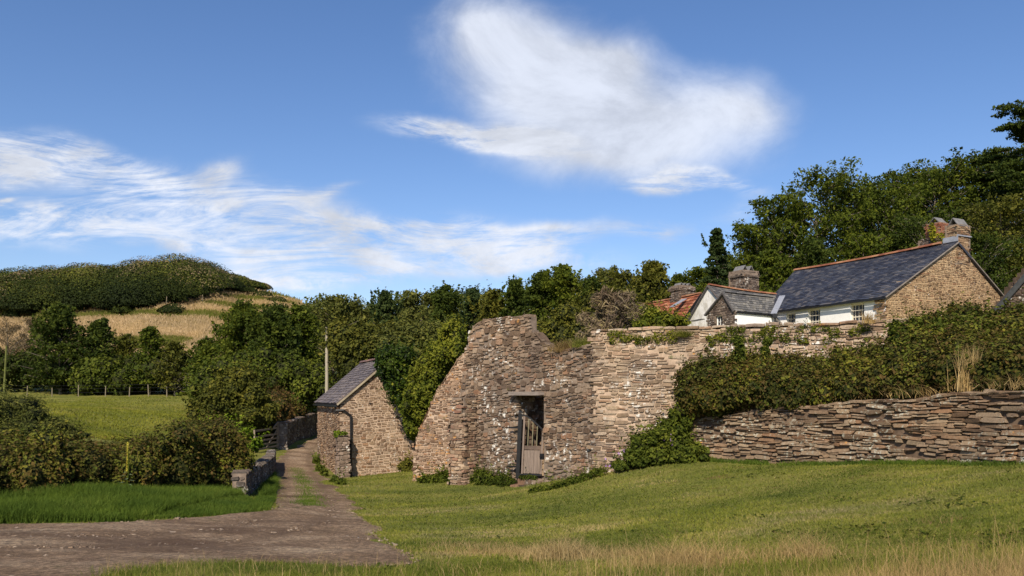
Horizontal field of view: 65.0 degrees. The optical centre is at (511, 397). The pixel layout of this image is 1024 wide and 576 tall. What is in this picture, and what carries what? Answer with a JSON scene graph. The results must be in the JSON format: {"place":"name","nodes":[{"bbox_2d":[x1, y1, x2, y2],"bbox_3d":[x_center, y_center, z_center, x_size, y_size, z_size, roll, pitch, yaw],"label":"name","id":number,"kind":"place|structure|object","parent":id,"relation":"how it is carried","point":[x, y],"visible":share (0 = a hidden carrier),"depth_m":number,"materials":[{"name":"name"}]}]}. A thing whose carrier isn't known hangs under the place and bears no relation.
{"place":"outdoors","nodes":[
{"label":"outdoors","id":0,"kind":"place"},
{"bbox_2d":[35,396,255,458],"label":"pasture grass","id":1,"kind":"structure","parent":0,"point":[97,409],"depth_m":46.06,"materials":[{"name":"green plant"}]},
{"bbox_2d":[0,286,330,362],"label":"hill","id":2,"kind":"structure","parent":0,"point":[31,314],"depth_m":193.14,"materials":[{"name":"green plant"}]},
{"bbox_2d":[0,253,286,316],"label":"hill scrub","id":3,"kind":"object","parent":2,"relation":"on","point":[139,283],"visible":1,"depth_m":194.33,"materials":[{"name":"green plant"}]},
{"bbox_2d":[0,437,415,575],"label":"track","id":4,"kind":"structure","parent":0,"point":[67,561],"depth_m":11.71,"materials":[{"name":"brown soil"}]},
{"bbox_2d":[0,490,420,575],"bbox_3d":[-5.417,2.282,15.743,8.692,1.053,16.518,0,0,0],"label":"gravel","id":5,"kind":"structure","parent":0,"point":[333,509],"depth_m":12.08,"materials":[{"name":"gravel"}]},
{"bbox_2d":[281,467,329,506],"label":"lane grass","id":6,"kind":"structure","parent":0,"point":[305,501],"depth_m":23.03,"materials":[{"name":"green plant"}]},
{"bbox_2d":[0,278,1023,575],"bbox_3d":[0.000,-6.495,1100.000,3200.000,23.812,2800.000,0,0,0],"label":"ground","id":7,"kind":"structure","parent":0,"point":[628,486],"depth_m":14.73,"materials":[{"name":"green plant"}]},
{"bbox_2d":[0,317,31,389],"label":"bare tree","id":8,"kind":"object","parent":7,"relation":"on","point":[14,328],"visible":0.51,"depth_m":77.68,"materials":[{"name":"brown plant"}]},
{"bbox_2d":[9,316,43,351],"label":"bare tree","id":9,"kind":"object","parent":7,"relation":"on","point":[28,322],"visible":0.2,"depth_m":79.36,"materials":[{"name":"brown plant"}]},
{"bbox_2d":[0,379,94,443],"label":"willow scrub","id":10,"kind":"object","parent":7,"relation":"on","point":[19,411],"visible":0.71,"depth_m":24.52,"materials":[{"name":"green plant"}]},
{"bbox_2d":[14,301,93,393],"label":"woodland tree","id":11,"kind":"object","parent":7,"relation":"on","point":[59,315],"visible":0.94,"depth_m":75.02,"materials":[{"name":"green plant"}]},
{"bbox_2d":[57,317,130,393],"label":"woodland tree","id":12,"kind":"object","parent":7,"relation":"on","point":[99,332],"visible":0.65,"depth_m":76.20,"materials":[{"name":"green plant"}]},
{"bbox_2d":[2,384,186,396],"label":"wire fence","id":13,"kind":"object","parent":7,"relation":"on","point":[105,389],"visible":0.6,"depth_m":73.19,"materials":[{"name":"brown wood"}]},
{"bbox_2d":[65,341,140,395],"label":"bush","id":14,"kind":"object","parent":7,"relation":"on","point":[101,372],"visible":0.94,"depth_m":73.94,"materials":[{"name":"green plant"}]},
{"bbox_2d":[0,338,212,393],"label":"hedgerow","id":15,"kind":"object","parent":7,"relation":"on","point":[12,370],"visible":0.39,"depth_m":76.32,"materials":[{"name":"green plant"}]},
{"bbox_2d":[111,333,139,362],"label":"woodland tree","id":16,"kind":"object","parent":7,"relation":"on","point":[125,346],"visible":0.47,"depth_m":77.51,"materials":[{"name":"green plant"}]},
{"bbox_2d":[0,405,260,493],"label":"bramble hedge","id":17,"kind":"object","parent":7,"relation":"on","point":[198,451],"visible":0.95,"depth_m":19.18,"materials":[{"name":"green plant"}]},
{"bbox_2d":[199,409,270,452],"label":"vine","id":18,"kind":"object","parent":17,"relation":"on","point":[256,443],"visible":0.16,"depth_m":27.44,"materials":[{"name":"green plant"}]},
{"bbox_2d":[0,471,281,523],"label":"verge grass","id":19,"kind":"structure","parent":7,"relation":"on","point":[96,502],"depth_m":15.70,"materials":[{"name":"green plant"}]},
{"bbox_2d":[121,326,169,394],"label":"woodland tree","id":20,"kind":"object","parent":7,"relation":"on","point":[150,338],"visible":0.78,"depth_m":75.18,"materials":[{"name":"green plant"}]},
{"bbox_2d":[142,340,198,395],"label":"woodland tree","id":21,"kind":"object","parent":7,"relation":"on","point":[173,354],"visible":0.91,"depth_m":74.35,"materials":[{"name":"green plant"}]},
{"bbox_2d":[175,335,220,400],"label":"woodland tree","id":22,"kind":"object","parent":7,"relation":"on","point":[204,343],"visible":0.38,"depth_m":65.30,"materials":[{"name":"green plant"}]},
{"bbox_2d":[188,298,260,384],"bbox_3d":[-20.717,-2.837,61.930,8.301,9.509,7.508,0,0,0],"label":"woodland tree","id":23,"kind":"object","parent":7,"relation":"on","point":[234,327],"visible":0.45,"depth_m":60.95,"materials":[{"name":"green plant"}]},
{"bbox_2d":[1,435,449,575],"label":"track edge grass","id":24,"kind":"structure","parent":7,"relation":"on","point":[379,537],"depth_m":13.29,"materials":[{"name":"green plant"}]},
{"bbox_2d":[181,357,282,432],"bbox_3d":[-15.378,-0.177,43.963,5.998,4.339,3.391,0,0,0],"label":"bush","id":25,"kind":"object","parent":7,"relation":"on","point":[239,390],"visible":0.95,"depth_m":43.20,"materials":[{"name":"green plant"}]},
{"bbox_2d":[182,378,309,442],"bbox_3d":[-16.869,0.874,53.089,7.928,4.448,18.711,0,0,-16],"label":"bramble hedge","id":26,"kind":"object","parent":7,"relation":"on","point":[288,410],"visible":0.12,"depth_m":49.10,"materials":[{"name":"green plant"}]},
{"bbox_2d":[231,449,276,495],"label":"lane wall","id":27,"kind":"structure","parent":7,"relation":"on","point":[247,479],"depth_m":23.63,"materials":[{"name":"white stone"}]},
{"bbox_2d":[184,332,337,412],"bbox_3d":[-17.830,-1.763,57.848,12.077,6.084,5.845,0,0,0],"label":"bush","id":28,"kind":"object","parent":7,"relation":"on","point":[303,378],"visible":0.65,"depth_m":56.50,"materials":[{"name":"green plant"}]},
{"bbox_2d":[253,422,278,451],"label":"field gate","id":29,"kind":"structure","parent":7,"relation":"on","point":[275,433],"depth_m":44.08,"materials":[{"name":"grey wood"}]},
{"bbox_2d":[240,301,324,404],"bbox_3d":[-17.666,-2.374,59.920,7.571,9.720,7.185,0,0,-24],"label":"woodland tree","id":30,"kind":"object","parent":7,"relation":"on","point":[269,320],"visible":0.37,"depth_m":59.08,"materials":[{"name":"green plant"}]},
{"bbox_2d":[278,421,288,449],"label":"gate pillar","id":31,"kind":"structure","parent":7,"relation":"on","point":[283,432],"depth_m":45.36,"materials":[{"name":"stone"}]},
{"bbox_2d":[276,412,317,446],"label":"lane wall","id":32,"kind":"structure","parent":7,"relation":"on","point":[306,429],"depth_m":51.50,"materials":[{"name":"stone"}]},
{"bbox_2d":[279,302,328,413],"bbox_3d":[-16.924,-2.633,62.838,5.787,9.794,5.803,0,0,45],"label":"woodland tree","id":33,"kind":"object","parent":7,"relation":"on","point":[304,318],"visible":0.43,"depth_m":62.43,"materials":[{"name":"green plant"}]},
{"bbox_2d":[78,555,540,575],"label":"grass","id":34,"kind":"structure","parent":7,"relation":"on","point":[222,565],"depth_m":8.53,"materials":[{"name":"green plant"}]},
{"bbox_2d":[325,327,327,392],"bbox_3d":[-11.520,-0.599,50.000,0.400,7.553,0.240,0,0,0],"label":"utility pole","id":35,"kind":"object","parent":7,"relation":"on","point":[326,368],"visible":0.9,"depth_m":49.92,"materials":[{"name":"grey wood"}]},
{"bbox_2d":[310,450,346,484],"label":"plant","id":36,"kind":"object","parent":7,"relation":"on","point":[325,472],"visible":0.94,"depth_m":33.31,"materials":[{"name":"green plant"}]},
{"bbox_2d":[303,293,376,385],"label":"woodland tree","id":37,"kind":"object","parent":7,"relation":"on","point":[333,301],"visible":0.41,"depth_m":80.50,"materials":[{"name":"green plant"}]},
{"bbox_2d":[333,428,351,477],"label":"gate pillar","id":38,"kind":"structure","parent":7,"relation":"on","point":[342,455],"depth_m":32.46,"materials":[{"name":"stone"}]},
{"bbox_2d":[317,302,375,377],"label":"woodland tree","id":39,"kind":"object","parent":7,"relation":"on","point":[364,310],"visible":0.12,"depth_m":82.14,"materials":[{"name":"green plant"}]},
{"bbox_2d":[94,545,601,575],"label":"seed stalks","id":40,"kind":"object","parent":7,"relation":"on","point":[339,565],"visible":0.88,"depth_m":8.39,"materials":[{"name":"plant"}]},
{"bbox_2d":[313,358,415,476],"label":"stone barn","id":41,"kind":"structure","parent":7,"relation":"on","point":[358,408],"depth_m":33.59,"materials":[{"name":"stone"}]},
{"bbox_2d":[316,307,424,378],"bbox_3d":[-8.530,-2.986,50.232,7.456,5.347,3.738,0,0,0],"label":"shrub","id":42,"kind":"object","parent":7,"relation":"on","point":[348,348],"visible":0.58,"depth_m":49.29,"materials":[{"name":"green plant"}]},
{"bbox_2d":[366,287,405,352],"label":"woodland tree","id":43,"kind":"object","parent":7,"relation":"on","point":[386,303],"visible":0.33,"depth_m":61.48,"materials":[{"name":"green plant"}]},
{"bbox_2d":[373,336,418,441],"bbox_3d":[-4.433,-0.392,31.763,2.207,4.351,2.779,0,0,0],"label":"ivy bush","id":44,"kind":"object","parent":7,"relation":"on","point":[389,363],"visible":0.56,"depth_m":31.02,"materials":[{"name":"green plant"}]},
{"bbox_2d":[388,450,412,471],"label":"plant","id":45,"kind":"object","parent":7,"relation":"on","point":[403,465],"visible":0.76,"depth_m":33.60,"materials":[{"name":"green plant"}]},
{"bbox_2d":[379,288,442,325],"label":"woodland tree","id":46,"kind":"object","parent":7,"relation":"on","point":[410,301],"visible":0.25,"depth_m":76.67,"materials":[{"name":"green plant"}]},
{"bbox_2d":[365,308,464,366],"bbox_3d":[-4.374,-2.546,36.903,4.734,3.208,2.787,0,0,0],"label":"shrub","id":47,"kind":"object","parent":7,"relation":"on","point":[412,331],"visible":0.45,"depth_m":36.31,"materials":[{"name":"green plant"}]},
{"bbox_2d":[390,311,469,440],"bbox_3d":[-2.986,-0.841,30.972,3.216,5.065,3.767,0,0,0],"label":"ivy bush","id":48,"kind":"object","parent":7,"relation":"on","point":[435,364],"visible":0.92,"depth_m":30.00,"materials":[{"name":"green plant"}]},
{"bbox_2d":[410,460,449,483],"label":"plant","id":49,"kind":"object","parent":7,"relation":"on","point":[440,477],"visible":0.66,"depth_m":26.17,"materials":[{"name":"green plant"}]},
{"bbox_2d":[427,280,464,323],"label":"woodland tree","id":50,"kind":"object","parent":7,"relation":"on","point":[448,298],"visible":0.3,"depth_m":61.50,"materials":[{"name":"green plant"}]},
{"bbox_2d":[456,285,484,332],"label":"woodland tree","id":51,"kind":"object","parent":7,"relation":"on","point":[473,293],"visible":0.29,"depth_m":65.60,"materials":[{"name":"green plant"}]},
{"bbox_2d":[466,288,508,330],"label":"woodland tree","id":52,"kind":"object","parent":7,"relation":"on","point":[491,307],"visible":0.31,"depth_m":63.43,"materials":[{"name":"green plant"}]},
{"bbox_2d":[469,455,516,486],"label":"plant","id":53,"kind":"object","parent":7,"relation":"on","point":[496,479],"visible":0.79,"depth_m":24.30,"materials":[{"name":"green plant"}]},
{"bbox_2d":[498,274,529,316],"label":"woodland tree","id":54,"kind":"object","parent":7,"relation":"on","point":[514,292],"visible":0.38,"depth_m":61.62,"materials":[{"name":"green plant"}]},
{"bbox_2d":[412,314,630,486],"bbox_3d":[0.261,0.298,24.707,2.500,5.536,9.495,0,0,-45],"label":"ruined gateway","id":55,"kind":"object","parent":7,"relation":"on","point":[502,373],"visible":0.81,"depth_m":24.38,"materials":[{"name":"brown stone"}]},
{"bbox_2d":[507,410,543,478],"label":"garden gate","id":56,"kind":"structure","parent":55,"relation":"attached to","point":[533,455],"depth_m":23.67,"materials":[{"name":"grey wood"}]},
{"bbox_2d":[541,337,575,351],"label":"grass tuft","id":57,"kind":"object","parent":55,"relation":"on","point":[563,346],"visible":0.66,"depth_m":22.63,"materials":[{"name":"plant"}]},
{"bbox_2d":[517,269,555,325],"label":"woodland tree","id":58,"kind":"object","parent":7,"relation":"on","point":[535,296],"visible":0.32,"depth_m":55.25,"materials":[{"name":"green plant"}]},
{"bbox_2d":[285,227,794,363],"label":"wood","id":59,"kind":"object","parent":7,"relation":"on","point":[462,305],"visible":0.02,"depth_m":90.33,"materials":[{"name":"green plant"}]},
{"bbox_2d":[536,263,583,323],"bbox_3d":[3.602,-4.459,54.063,4.347,9.123,4.951,0,0,-41],"label":"woodland tree","id":60,"kind":"object","parent":7,"relation":"on","point":[562,281],"visible":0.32,"depth_m":53.62,"materials":[{"name":"green plant"}]},
{"bbox_2d":[528,454,615,492],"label":"plant","id":61,"kind":"object","parent":7,"relation":"on","point":[594,472],"visible":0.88,"depth_m":20.19,"materials":[{"name":"green plant"}]},
{"bbox_2d":[512,273,659,345],"bbox_3d":[3.595,-3.920,41.932,8.385,4.931,3.577,0,0,0],"label":"bush","id":62,"kind":"object","parent":7,"relation":"on","point":[562,325],"visible":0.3,"depth_m":41.23,"materials":[{"name":"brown plant"}]},
{"bbox_2d":[578,274,605,302],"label":"woodland tree","id":63,"kind":"object","parent":7,"relation":"on","point":[588,280],"visible":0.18,"depth_m":56.62,"materials":[{"name":"green plant"}]},
{"bbox_2d":[591,265,618,290],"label":"woodland tree","id":64,"kind":"object","parent":7,"relation":"on","point":[601,272],"visible":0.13,"depth_m":83.55,"materials":[{"name":"green plant"}]},
{"bbox_2d":[574,285,645,340],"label":"bare shrub","id":65,"kind":"object","parent":7,"relation":"on","point":[610,306],"visible":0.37,"depth_m":32.53,"materials":[{"name":"brown plant"}]},
{"bbox_2d":[599,268,640,294],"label":"woodland tree","id":66,"kind":"object","parent":7,"relation":"on","point":[623,278],"visible":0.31,"depth_m":81.11,"materials":[{"name":"green plant"}]},
{"bbox_2d":[628,259,671,302],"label":"woodland tree","id":67,"kind":"object","parent":7,"relation":"on","point":[653,275],"visible":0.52,"depth_m":65.18,"materials":[{"name":"green plant"}]},
{"bbox_2d":[629,295,691,327],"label":"shrub","id":68,"kind":"object","parent":7,"relation":"on","point":[653,314],"visible":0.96,"depth_m":26.50,"materials":[{"name":"green plant"}]},
{"bbox_2d":[609,401,713,471],"bbox_3d":[3.743,0.945,20.454,2.504,1.956,2.155,0,0,0],"label":"bramble mound","id":69,"kind":"object","parent":7,"relation":"on","point":[646,449],"visible":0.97,"depth_m":20.20,"materials":[{"name":"green plant"}]},
{"bbox_2d":[643,283,701,320],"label":"red roofed cottage","id":70,"kind":"structure","parent":7,"relation":"on","point":[683,295],"depth_m":49.40,"materials":[{"name":"tile"}]},
{"bbox_2d":[667,265,708,292],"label":"woodland tree","id":71,"kind":"object","parent":7,"relation":"on","point":[697,272],"visible":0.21,"depth_m":65.31,"materials":[{"name":"green plant"}]},
{"bbox_2d":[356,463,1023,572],"bbox_3d":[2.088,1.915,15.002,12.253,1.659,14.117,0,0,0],"label":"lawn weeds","id":72,"kind":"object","parent":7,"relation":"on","point":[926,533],"visible":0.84,"depth_m":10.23,"materials":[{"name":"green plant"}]},
{"bbox_2d":[700,227,732,285],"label":"conifer tree","id":73,"kind":"object","parent":7,"relation":"on","point":[717,251],"visible":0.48,"depth_m":55.75,"materials":[{"name":"green plant"}]},
{"bbox_2d":[701,254,739,291],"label":"woodland tree","id":74,"kind":"object","parent":7,"relation":"on","point":[733,263],"visible":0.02,"depth_m":63.66,"materials":[{"name":"green plant"}]},
{"bbox_2d":[688,265,784,326],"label":"cottage","id":75,"kind":"structure","parent":7,"relation":"on","point":[740,298],"depth_m":40.83,"materials":[{"name":"white paint"}]},
{"bbox_2d":[724,219,795,282],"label":"woodland tree","id":76,"kind":"object","parent":7,"relation":"on","point":[746,244],"visible":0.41,"depth_m":65.06,"materials":[{"name":"green plant"}]},
{"bbox_2d":[750,248,793,292],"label":"woodland tree","id":77,"kind":"object","parent":7,"relation":"on","point":[769,265],"visible":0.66,"depth_m":59.39,"materials":[{"name":"green plant"}]},
{"bbox_2d":[735,194,815,279],"bbox_3d":[21.476,-11.343,64.965,6.465,9.742,6.591,0,0,36],"label":"woodland tree","id":78,"kind":"object","parent":7,"relation":"on","point":[764,213],"visible":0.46,"depth_m":63.84,"materials":[{"name":"green plant"}]},
{"bbox_2d":[586,312,1000,471],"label":"garden wall","id":79,"kind":"structure","parent":7,"relation":"on","point":[632,380],"depth_m":21.26,"materials":[{"name":"stone"}]},
{"bbox_2d":[730,326,779,363],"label":"ivy plant","id":80,"kind":"object","parent":79,"relation":"attached to","point":[737,341],"visible":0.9,"depth_m":19.82,"materials":[{"name":"green plant"}]},
{"bbox_2d":[792,236,840,267],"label":"woodland tree","id":81,"kind":"object","parent":7,"relation":"on","point":[816,252],"visible":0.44,"depth_m":59.49,"materials":[{"name":"green plant"}]},
{"bbox_2d":[764,156,880,277],"bbox_3d":[24.683,-12.501,64.091,8.988,11.232,10.363,0,0,-28],"label":"woodland tree","id":82,"kind":"object","parent":7,"relation":"on","point":[840,220],"visible":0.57,"depth_m":62.58,"materials":[{"name":"green plant"}]},
{"bbox_2d":[690,389,1023,463],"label":"dry stone wall","id":83,"kind":"structure","parent":7,"relation":"on","point":[987,424],"depth_m":16.21,"materials":[{"name":"stone"}]},
{"bbox_2d":[706,374,1023,415],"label":"dead stems","id":84,"kind":"object","parent":83,"relation":"on","point":[993,387],"visible":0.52,"depth_m":15.49,"materials":[{"name":"plant"}]},
{"bbox_2d":[947,342,993,391],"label":"grass tuft","id":85,"kind":"object","parent":83,"relation":"on","point":[963,385],"visible":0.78,"depth_m":14.97,"materials":[{"name":"plant"}]},
{"bbox_2d":[813,176,906,257],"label":"woodland tree","id":86,"kind":"object","parent":7,"relation":"on","point":[877,183],"visible":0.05,"depth_m":66.61,"materials":[{"name":"green plant"}]},
{"bbox_2d":[829,232,892,262],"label":"woodland tree","id":87,"kind":"object","parent":7,"relation":"on","point":[869,243],"visible":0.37,"depth_m":59.26,"materials":[{"name":"green plant"}]},
{"bbox_2d":[709,457,1023,465],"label":"wall foot weeds","id":88,"kind":"object","parent":7,"relation":"on","point":[896,462],"depth_m":15.94,"materials":[{"name":"green plant"}]},
{"bbox_2d":[829,178,933,255],"bbox_3d":[30.973,-13.008,65.984,8.694,9.206,8.351,0,0,-30],"label":"woodland tree","id":89,"kind":"object","parent":7,"relation":"on","point":[904,198],"visible":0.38,"depth_m":64.53,"materials":[{"name":"green plant"}]},
{"bbox_2d":[774,217,1003,324],"bbox_3d":[19.052,-5.593,44.033,9.232,8.252,10.975,0,0,-27],"label":"farmhouse","id":90,"kind":"object","parent":7,"relation":"on","point":[941,261],"visible":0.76,"depth_m":40.42,"materials":[{"name":"grey stone"}]},
{"bbox_2d":[810,309,819,324],"bbox_3d":[15.688,-3.924,41.508,0.407,1.270,0.780,0,0,-3],"label":"window","id":91,"kind":"structure","parent":90,"relation":"in","point":[814,314],"depth_m":41.55,"materials":[{"name":"beige paint"}]},
{"bbox_2d":[852,303,863,320],"bbox_3d":[16.894,-3.935,39.140,0.420,1.270,0.806,0,0,-3],"label":"window","id":92,"kind":"structure","parent":90,"relation":"in","point":[857,309],"depth_m":39.19,"materials":[{"name":"beige paint"}]},
{"bbox_2d":[877,164,958,229],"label":"woodland tree","id":93,"kind":"object","parent":7,"relation":"on","point":[893,176],"visible":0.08,"depth_m":75.56,"materials":[{"name":"green plant"}]},
{"bbox_2d":[872,206,968,250],"bbox_3d":[30.578,-10.360,60.273,6.352,7.232,7.112,0,0,0],"label":"woodland tree","id":94,"kind":"object","parent":7,"relation":"on","point":[906,233],"visible":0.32,"depth_m":59.64,"materials":[{"name":"green plant"}]},
{"bbox_2d":[879,155,987,230],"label":"woodland tree","id":95,"kind":"object","parent":7,"relation":"on","point":[940,180],"visible":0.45,"depth_m":70.72,"materials":[{"name":"green plant"}]},
{"bbox_2d":[927,145,994,227],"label":"woodland tree","id":96,"kind":"object","parent":7,"relation":"on","point":[969,165],"visible":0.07,"depth_m":72.34,"materials":[{"name":"green plant"}]},
{"bbox_2d":[954,143,1023,263],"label":"cedar tree","id":97,"kind":"object","parent":7,"relation":"on","point":[996,150],"visible":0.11,"depth_m":70.10,"materials":[{"name":"green plant"}]},
{"bbox_2d":[957,191,1023,293],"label":"woodland tree","id":98,"kind":"object","parent":7,"relation":"on","point":[1009,205],"visible":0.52,"depth_m":56.70,"materials":[{"name":"green plant"}]},
{"bbox_2d":[964,99,1023,276],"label":"cedar tree","id":99,"kind":"object","parent":7,"relation":"on","point":[1011,170],"visible":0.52,"depth_m":61.98,"materials":[{"name":"green plant"}]},
{"bbox_2d":[970,231,1023,292],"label":"woodland tree","id":100,"kind":"object","parent":7,"relation":"on","point":[992,265],"visible":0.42,"depth_m":53.07,"materials":[{"name":"green plant"}]},
{"bbox_2d":[991,268,1023,311],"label":"outbuilding","id":101,"kind":"structure","parent":7,"relation":"on","point":[1013,289],"depth_m":33.16,"materials":[{"name":"stone"}]},
{"bbox_2d":[0,0,1023,308],"label":"sky","id":102,"kind":"structure","parent":0,"point":[299,148],"materials":[{"name":"blue"}]},
{"bbox_2d":[385,503,1023,575],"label":"dry grass","id":103,"kind":"structure","parent":0,"point":[563,550],"depth_m":8.21,"materials":[{"name":"plant"}]},
{"bbox_2d":[497,535,1023,575],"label":"rough grass","id":104,"kind":"structure","parent":0,"point":[733,571],"depth_m":7.62,"materials":[{"name":"green plant"}]},
{"bbox_2d":[692,388,1023,419],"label":"bank","id":105,"kind":"structure","parent":0,"point":[739,411],"depth_m":17.04,"materials":[{"name":"green plant"}]},
{"bbox_2d":[670,287,1023,420],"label":"bramble hedge","id":106,"kind":"object","parent":105,"relation":"on","point":[713,385],"visible":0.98,"depth_m":17.59,"materials":[{"name":"green plant"}]},
{"bbox_2d":[877,291,1023,388],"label":"ivy hedge","id":107,"kind":"object","parent":105,"relation":"on","point":[893,326],"visible":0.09,"depth_m":17.88,"materials":[{"name":"green plant"}]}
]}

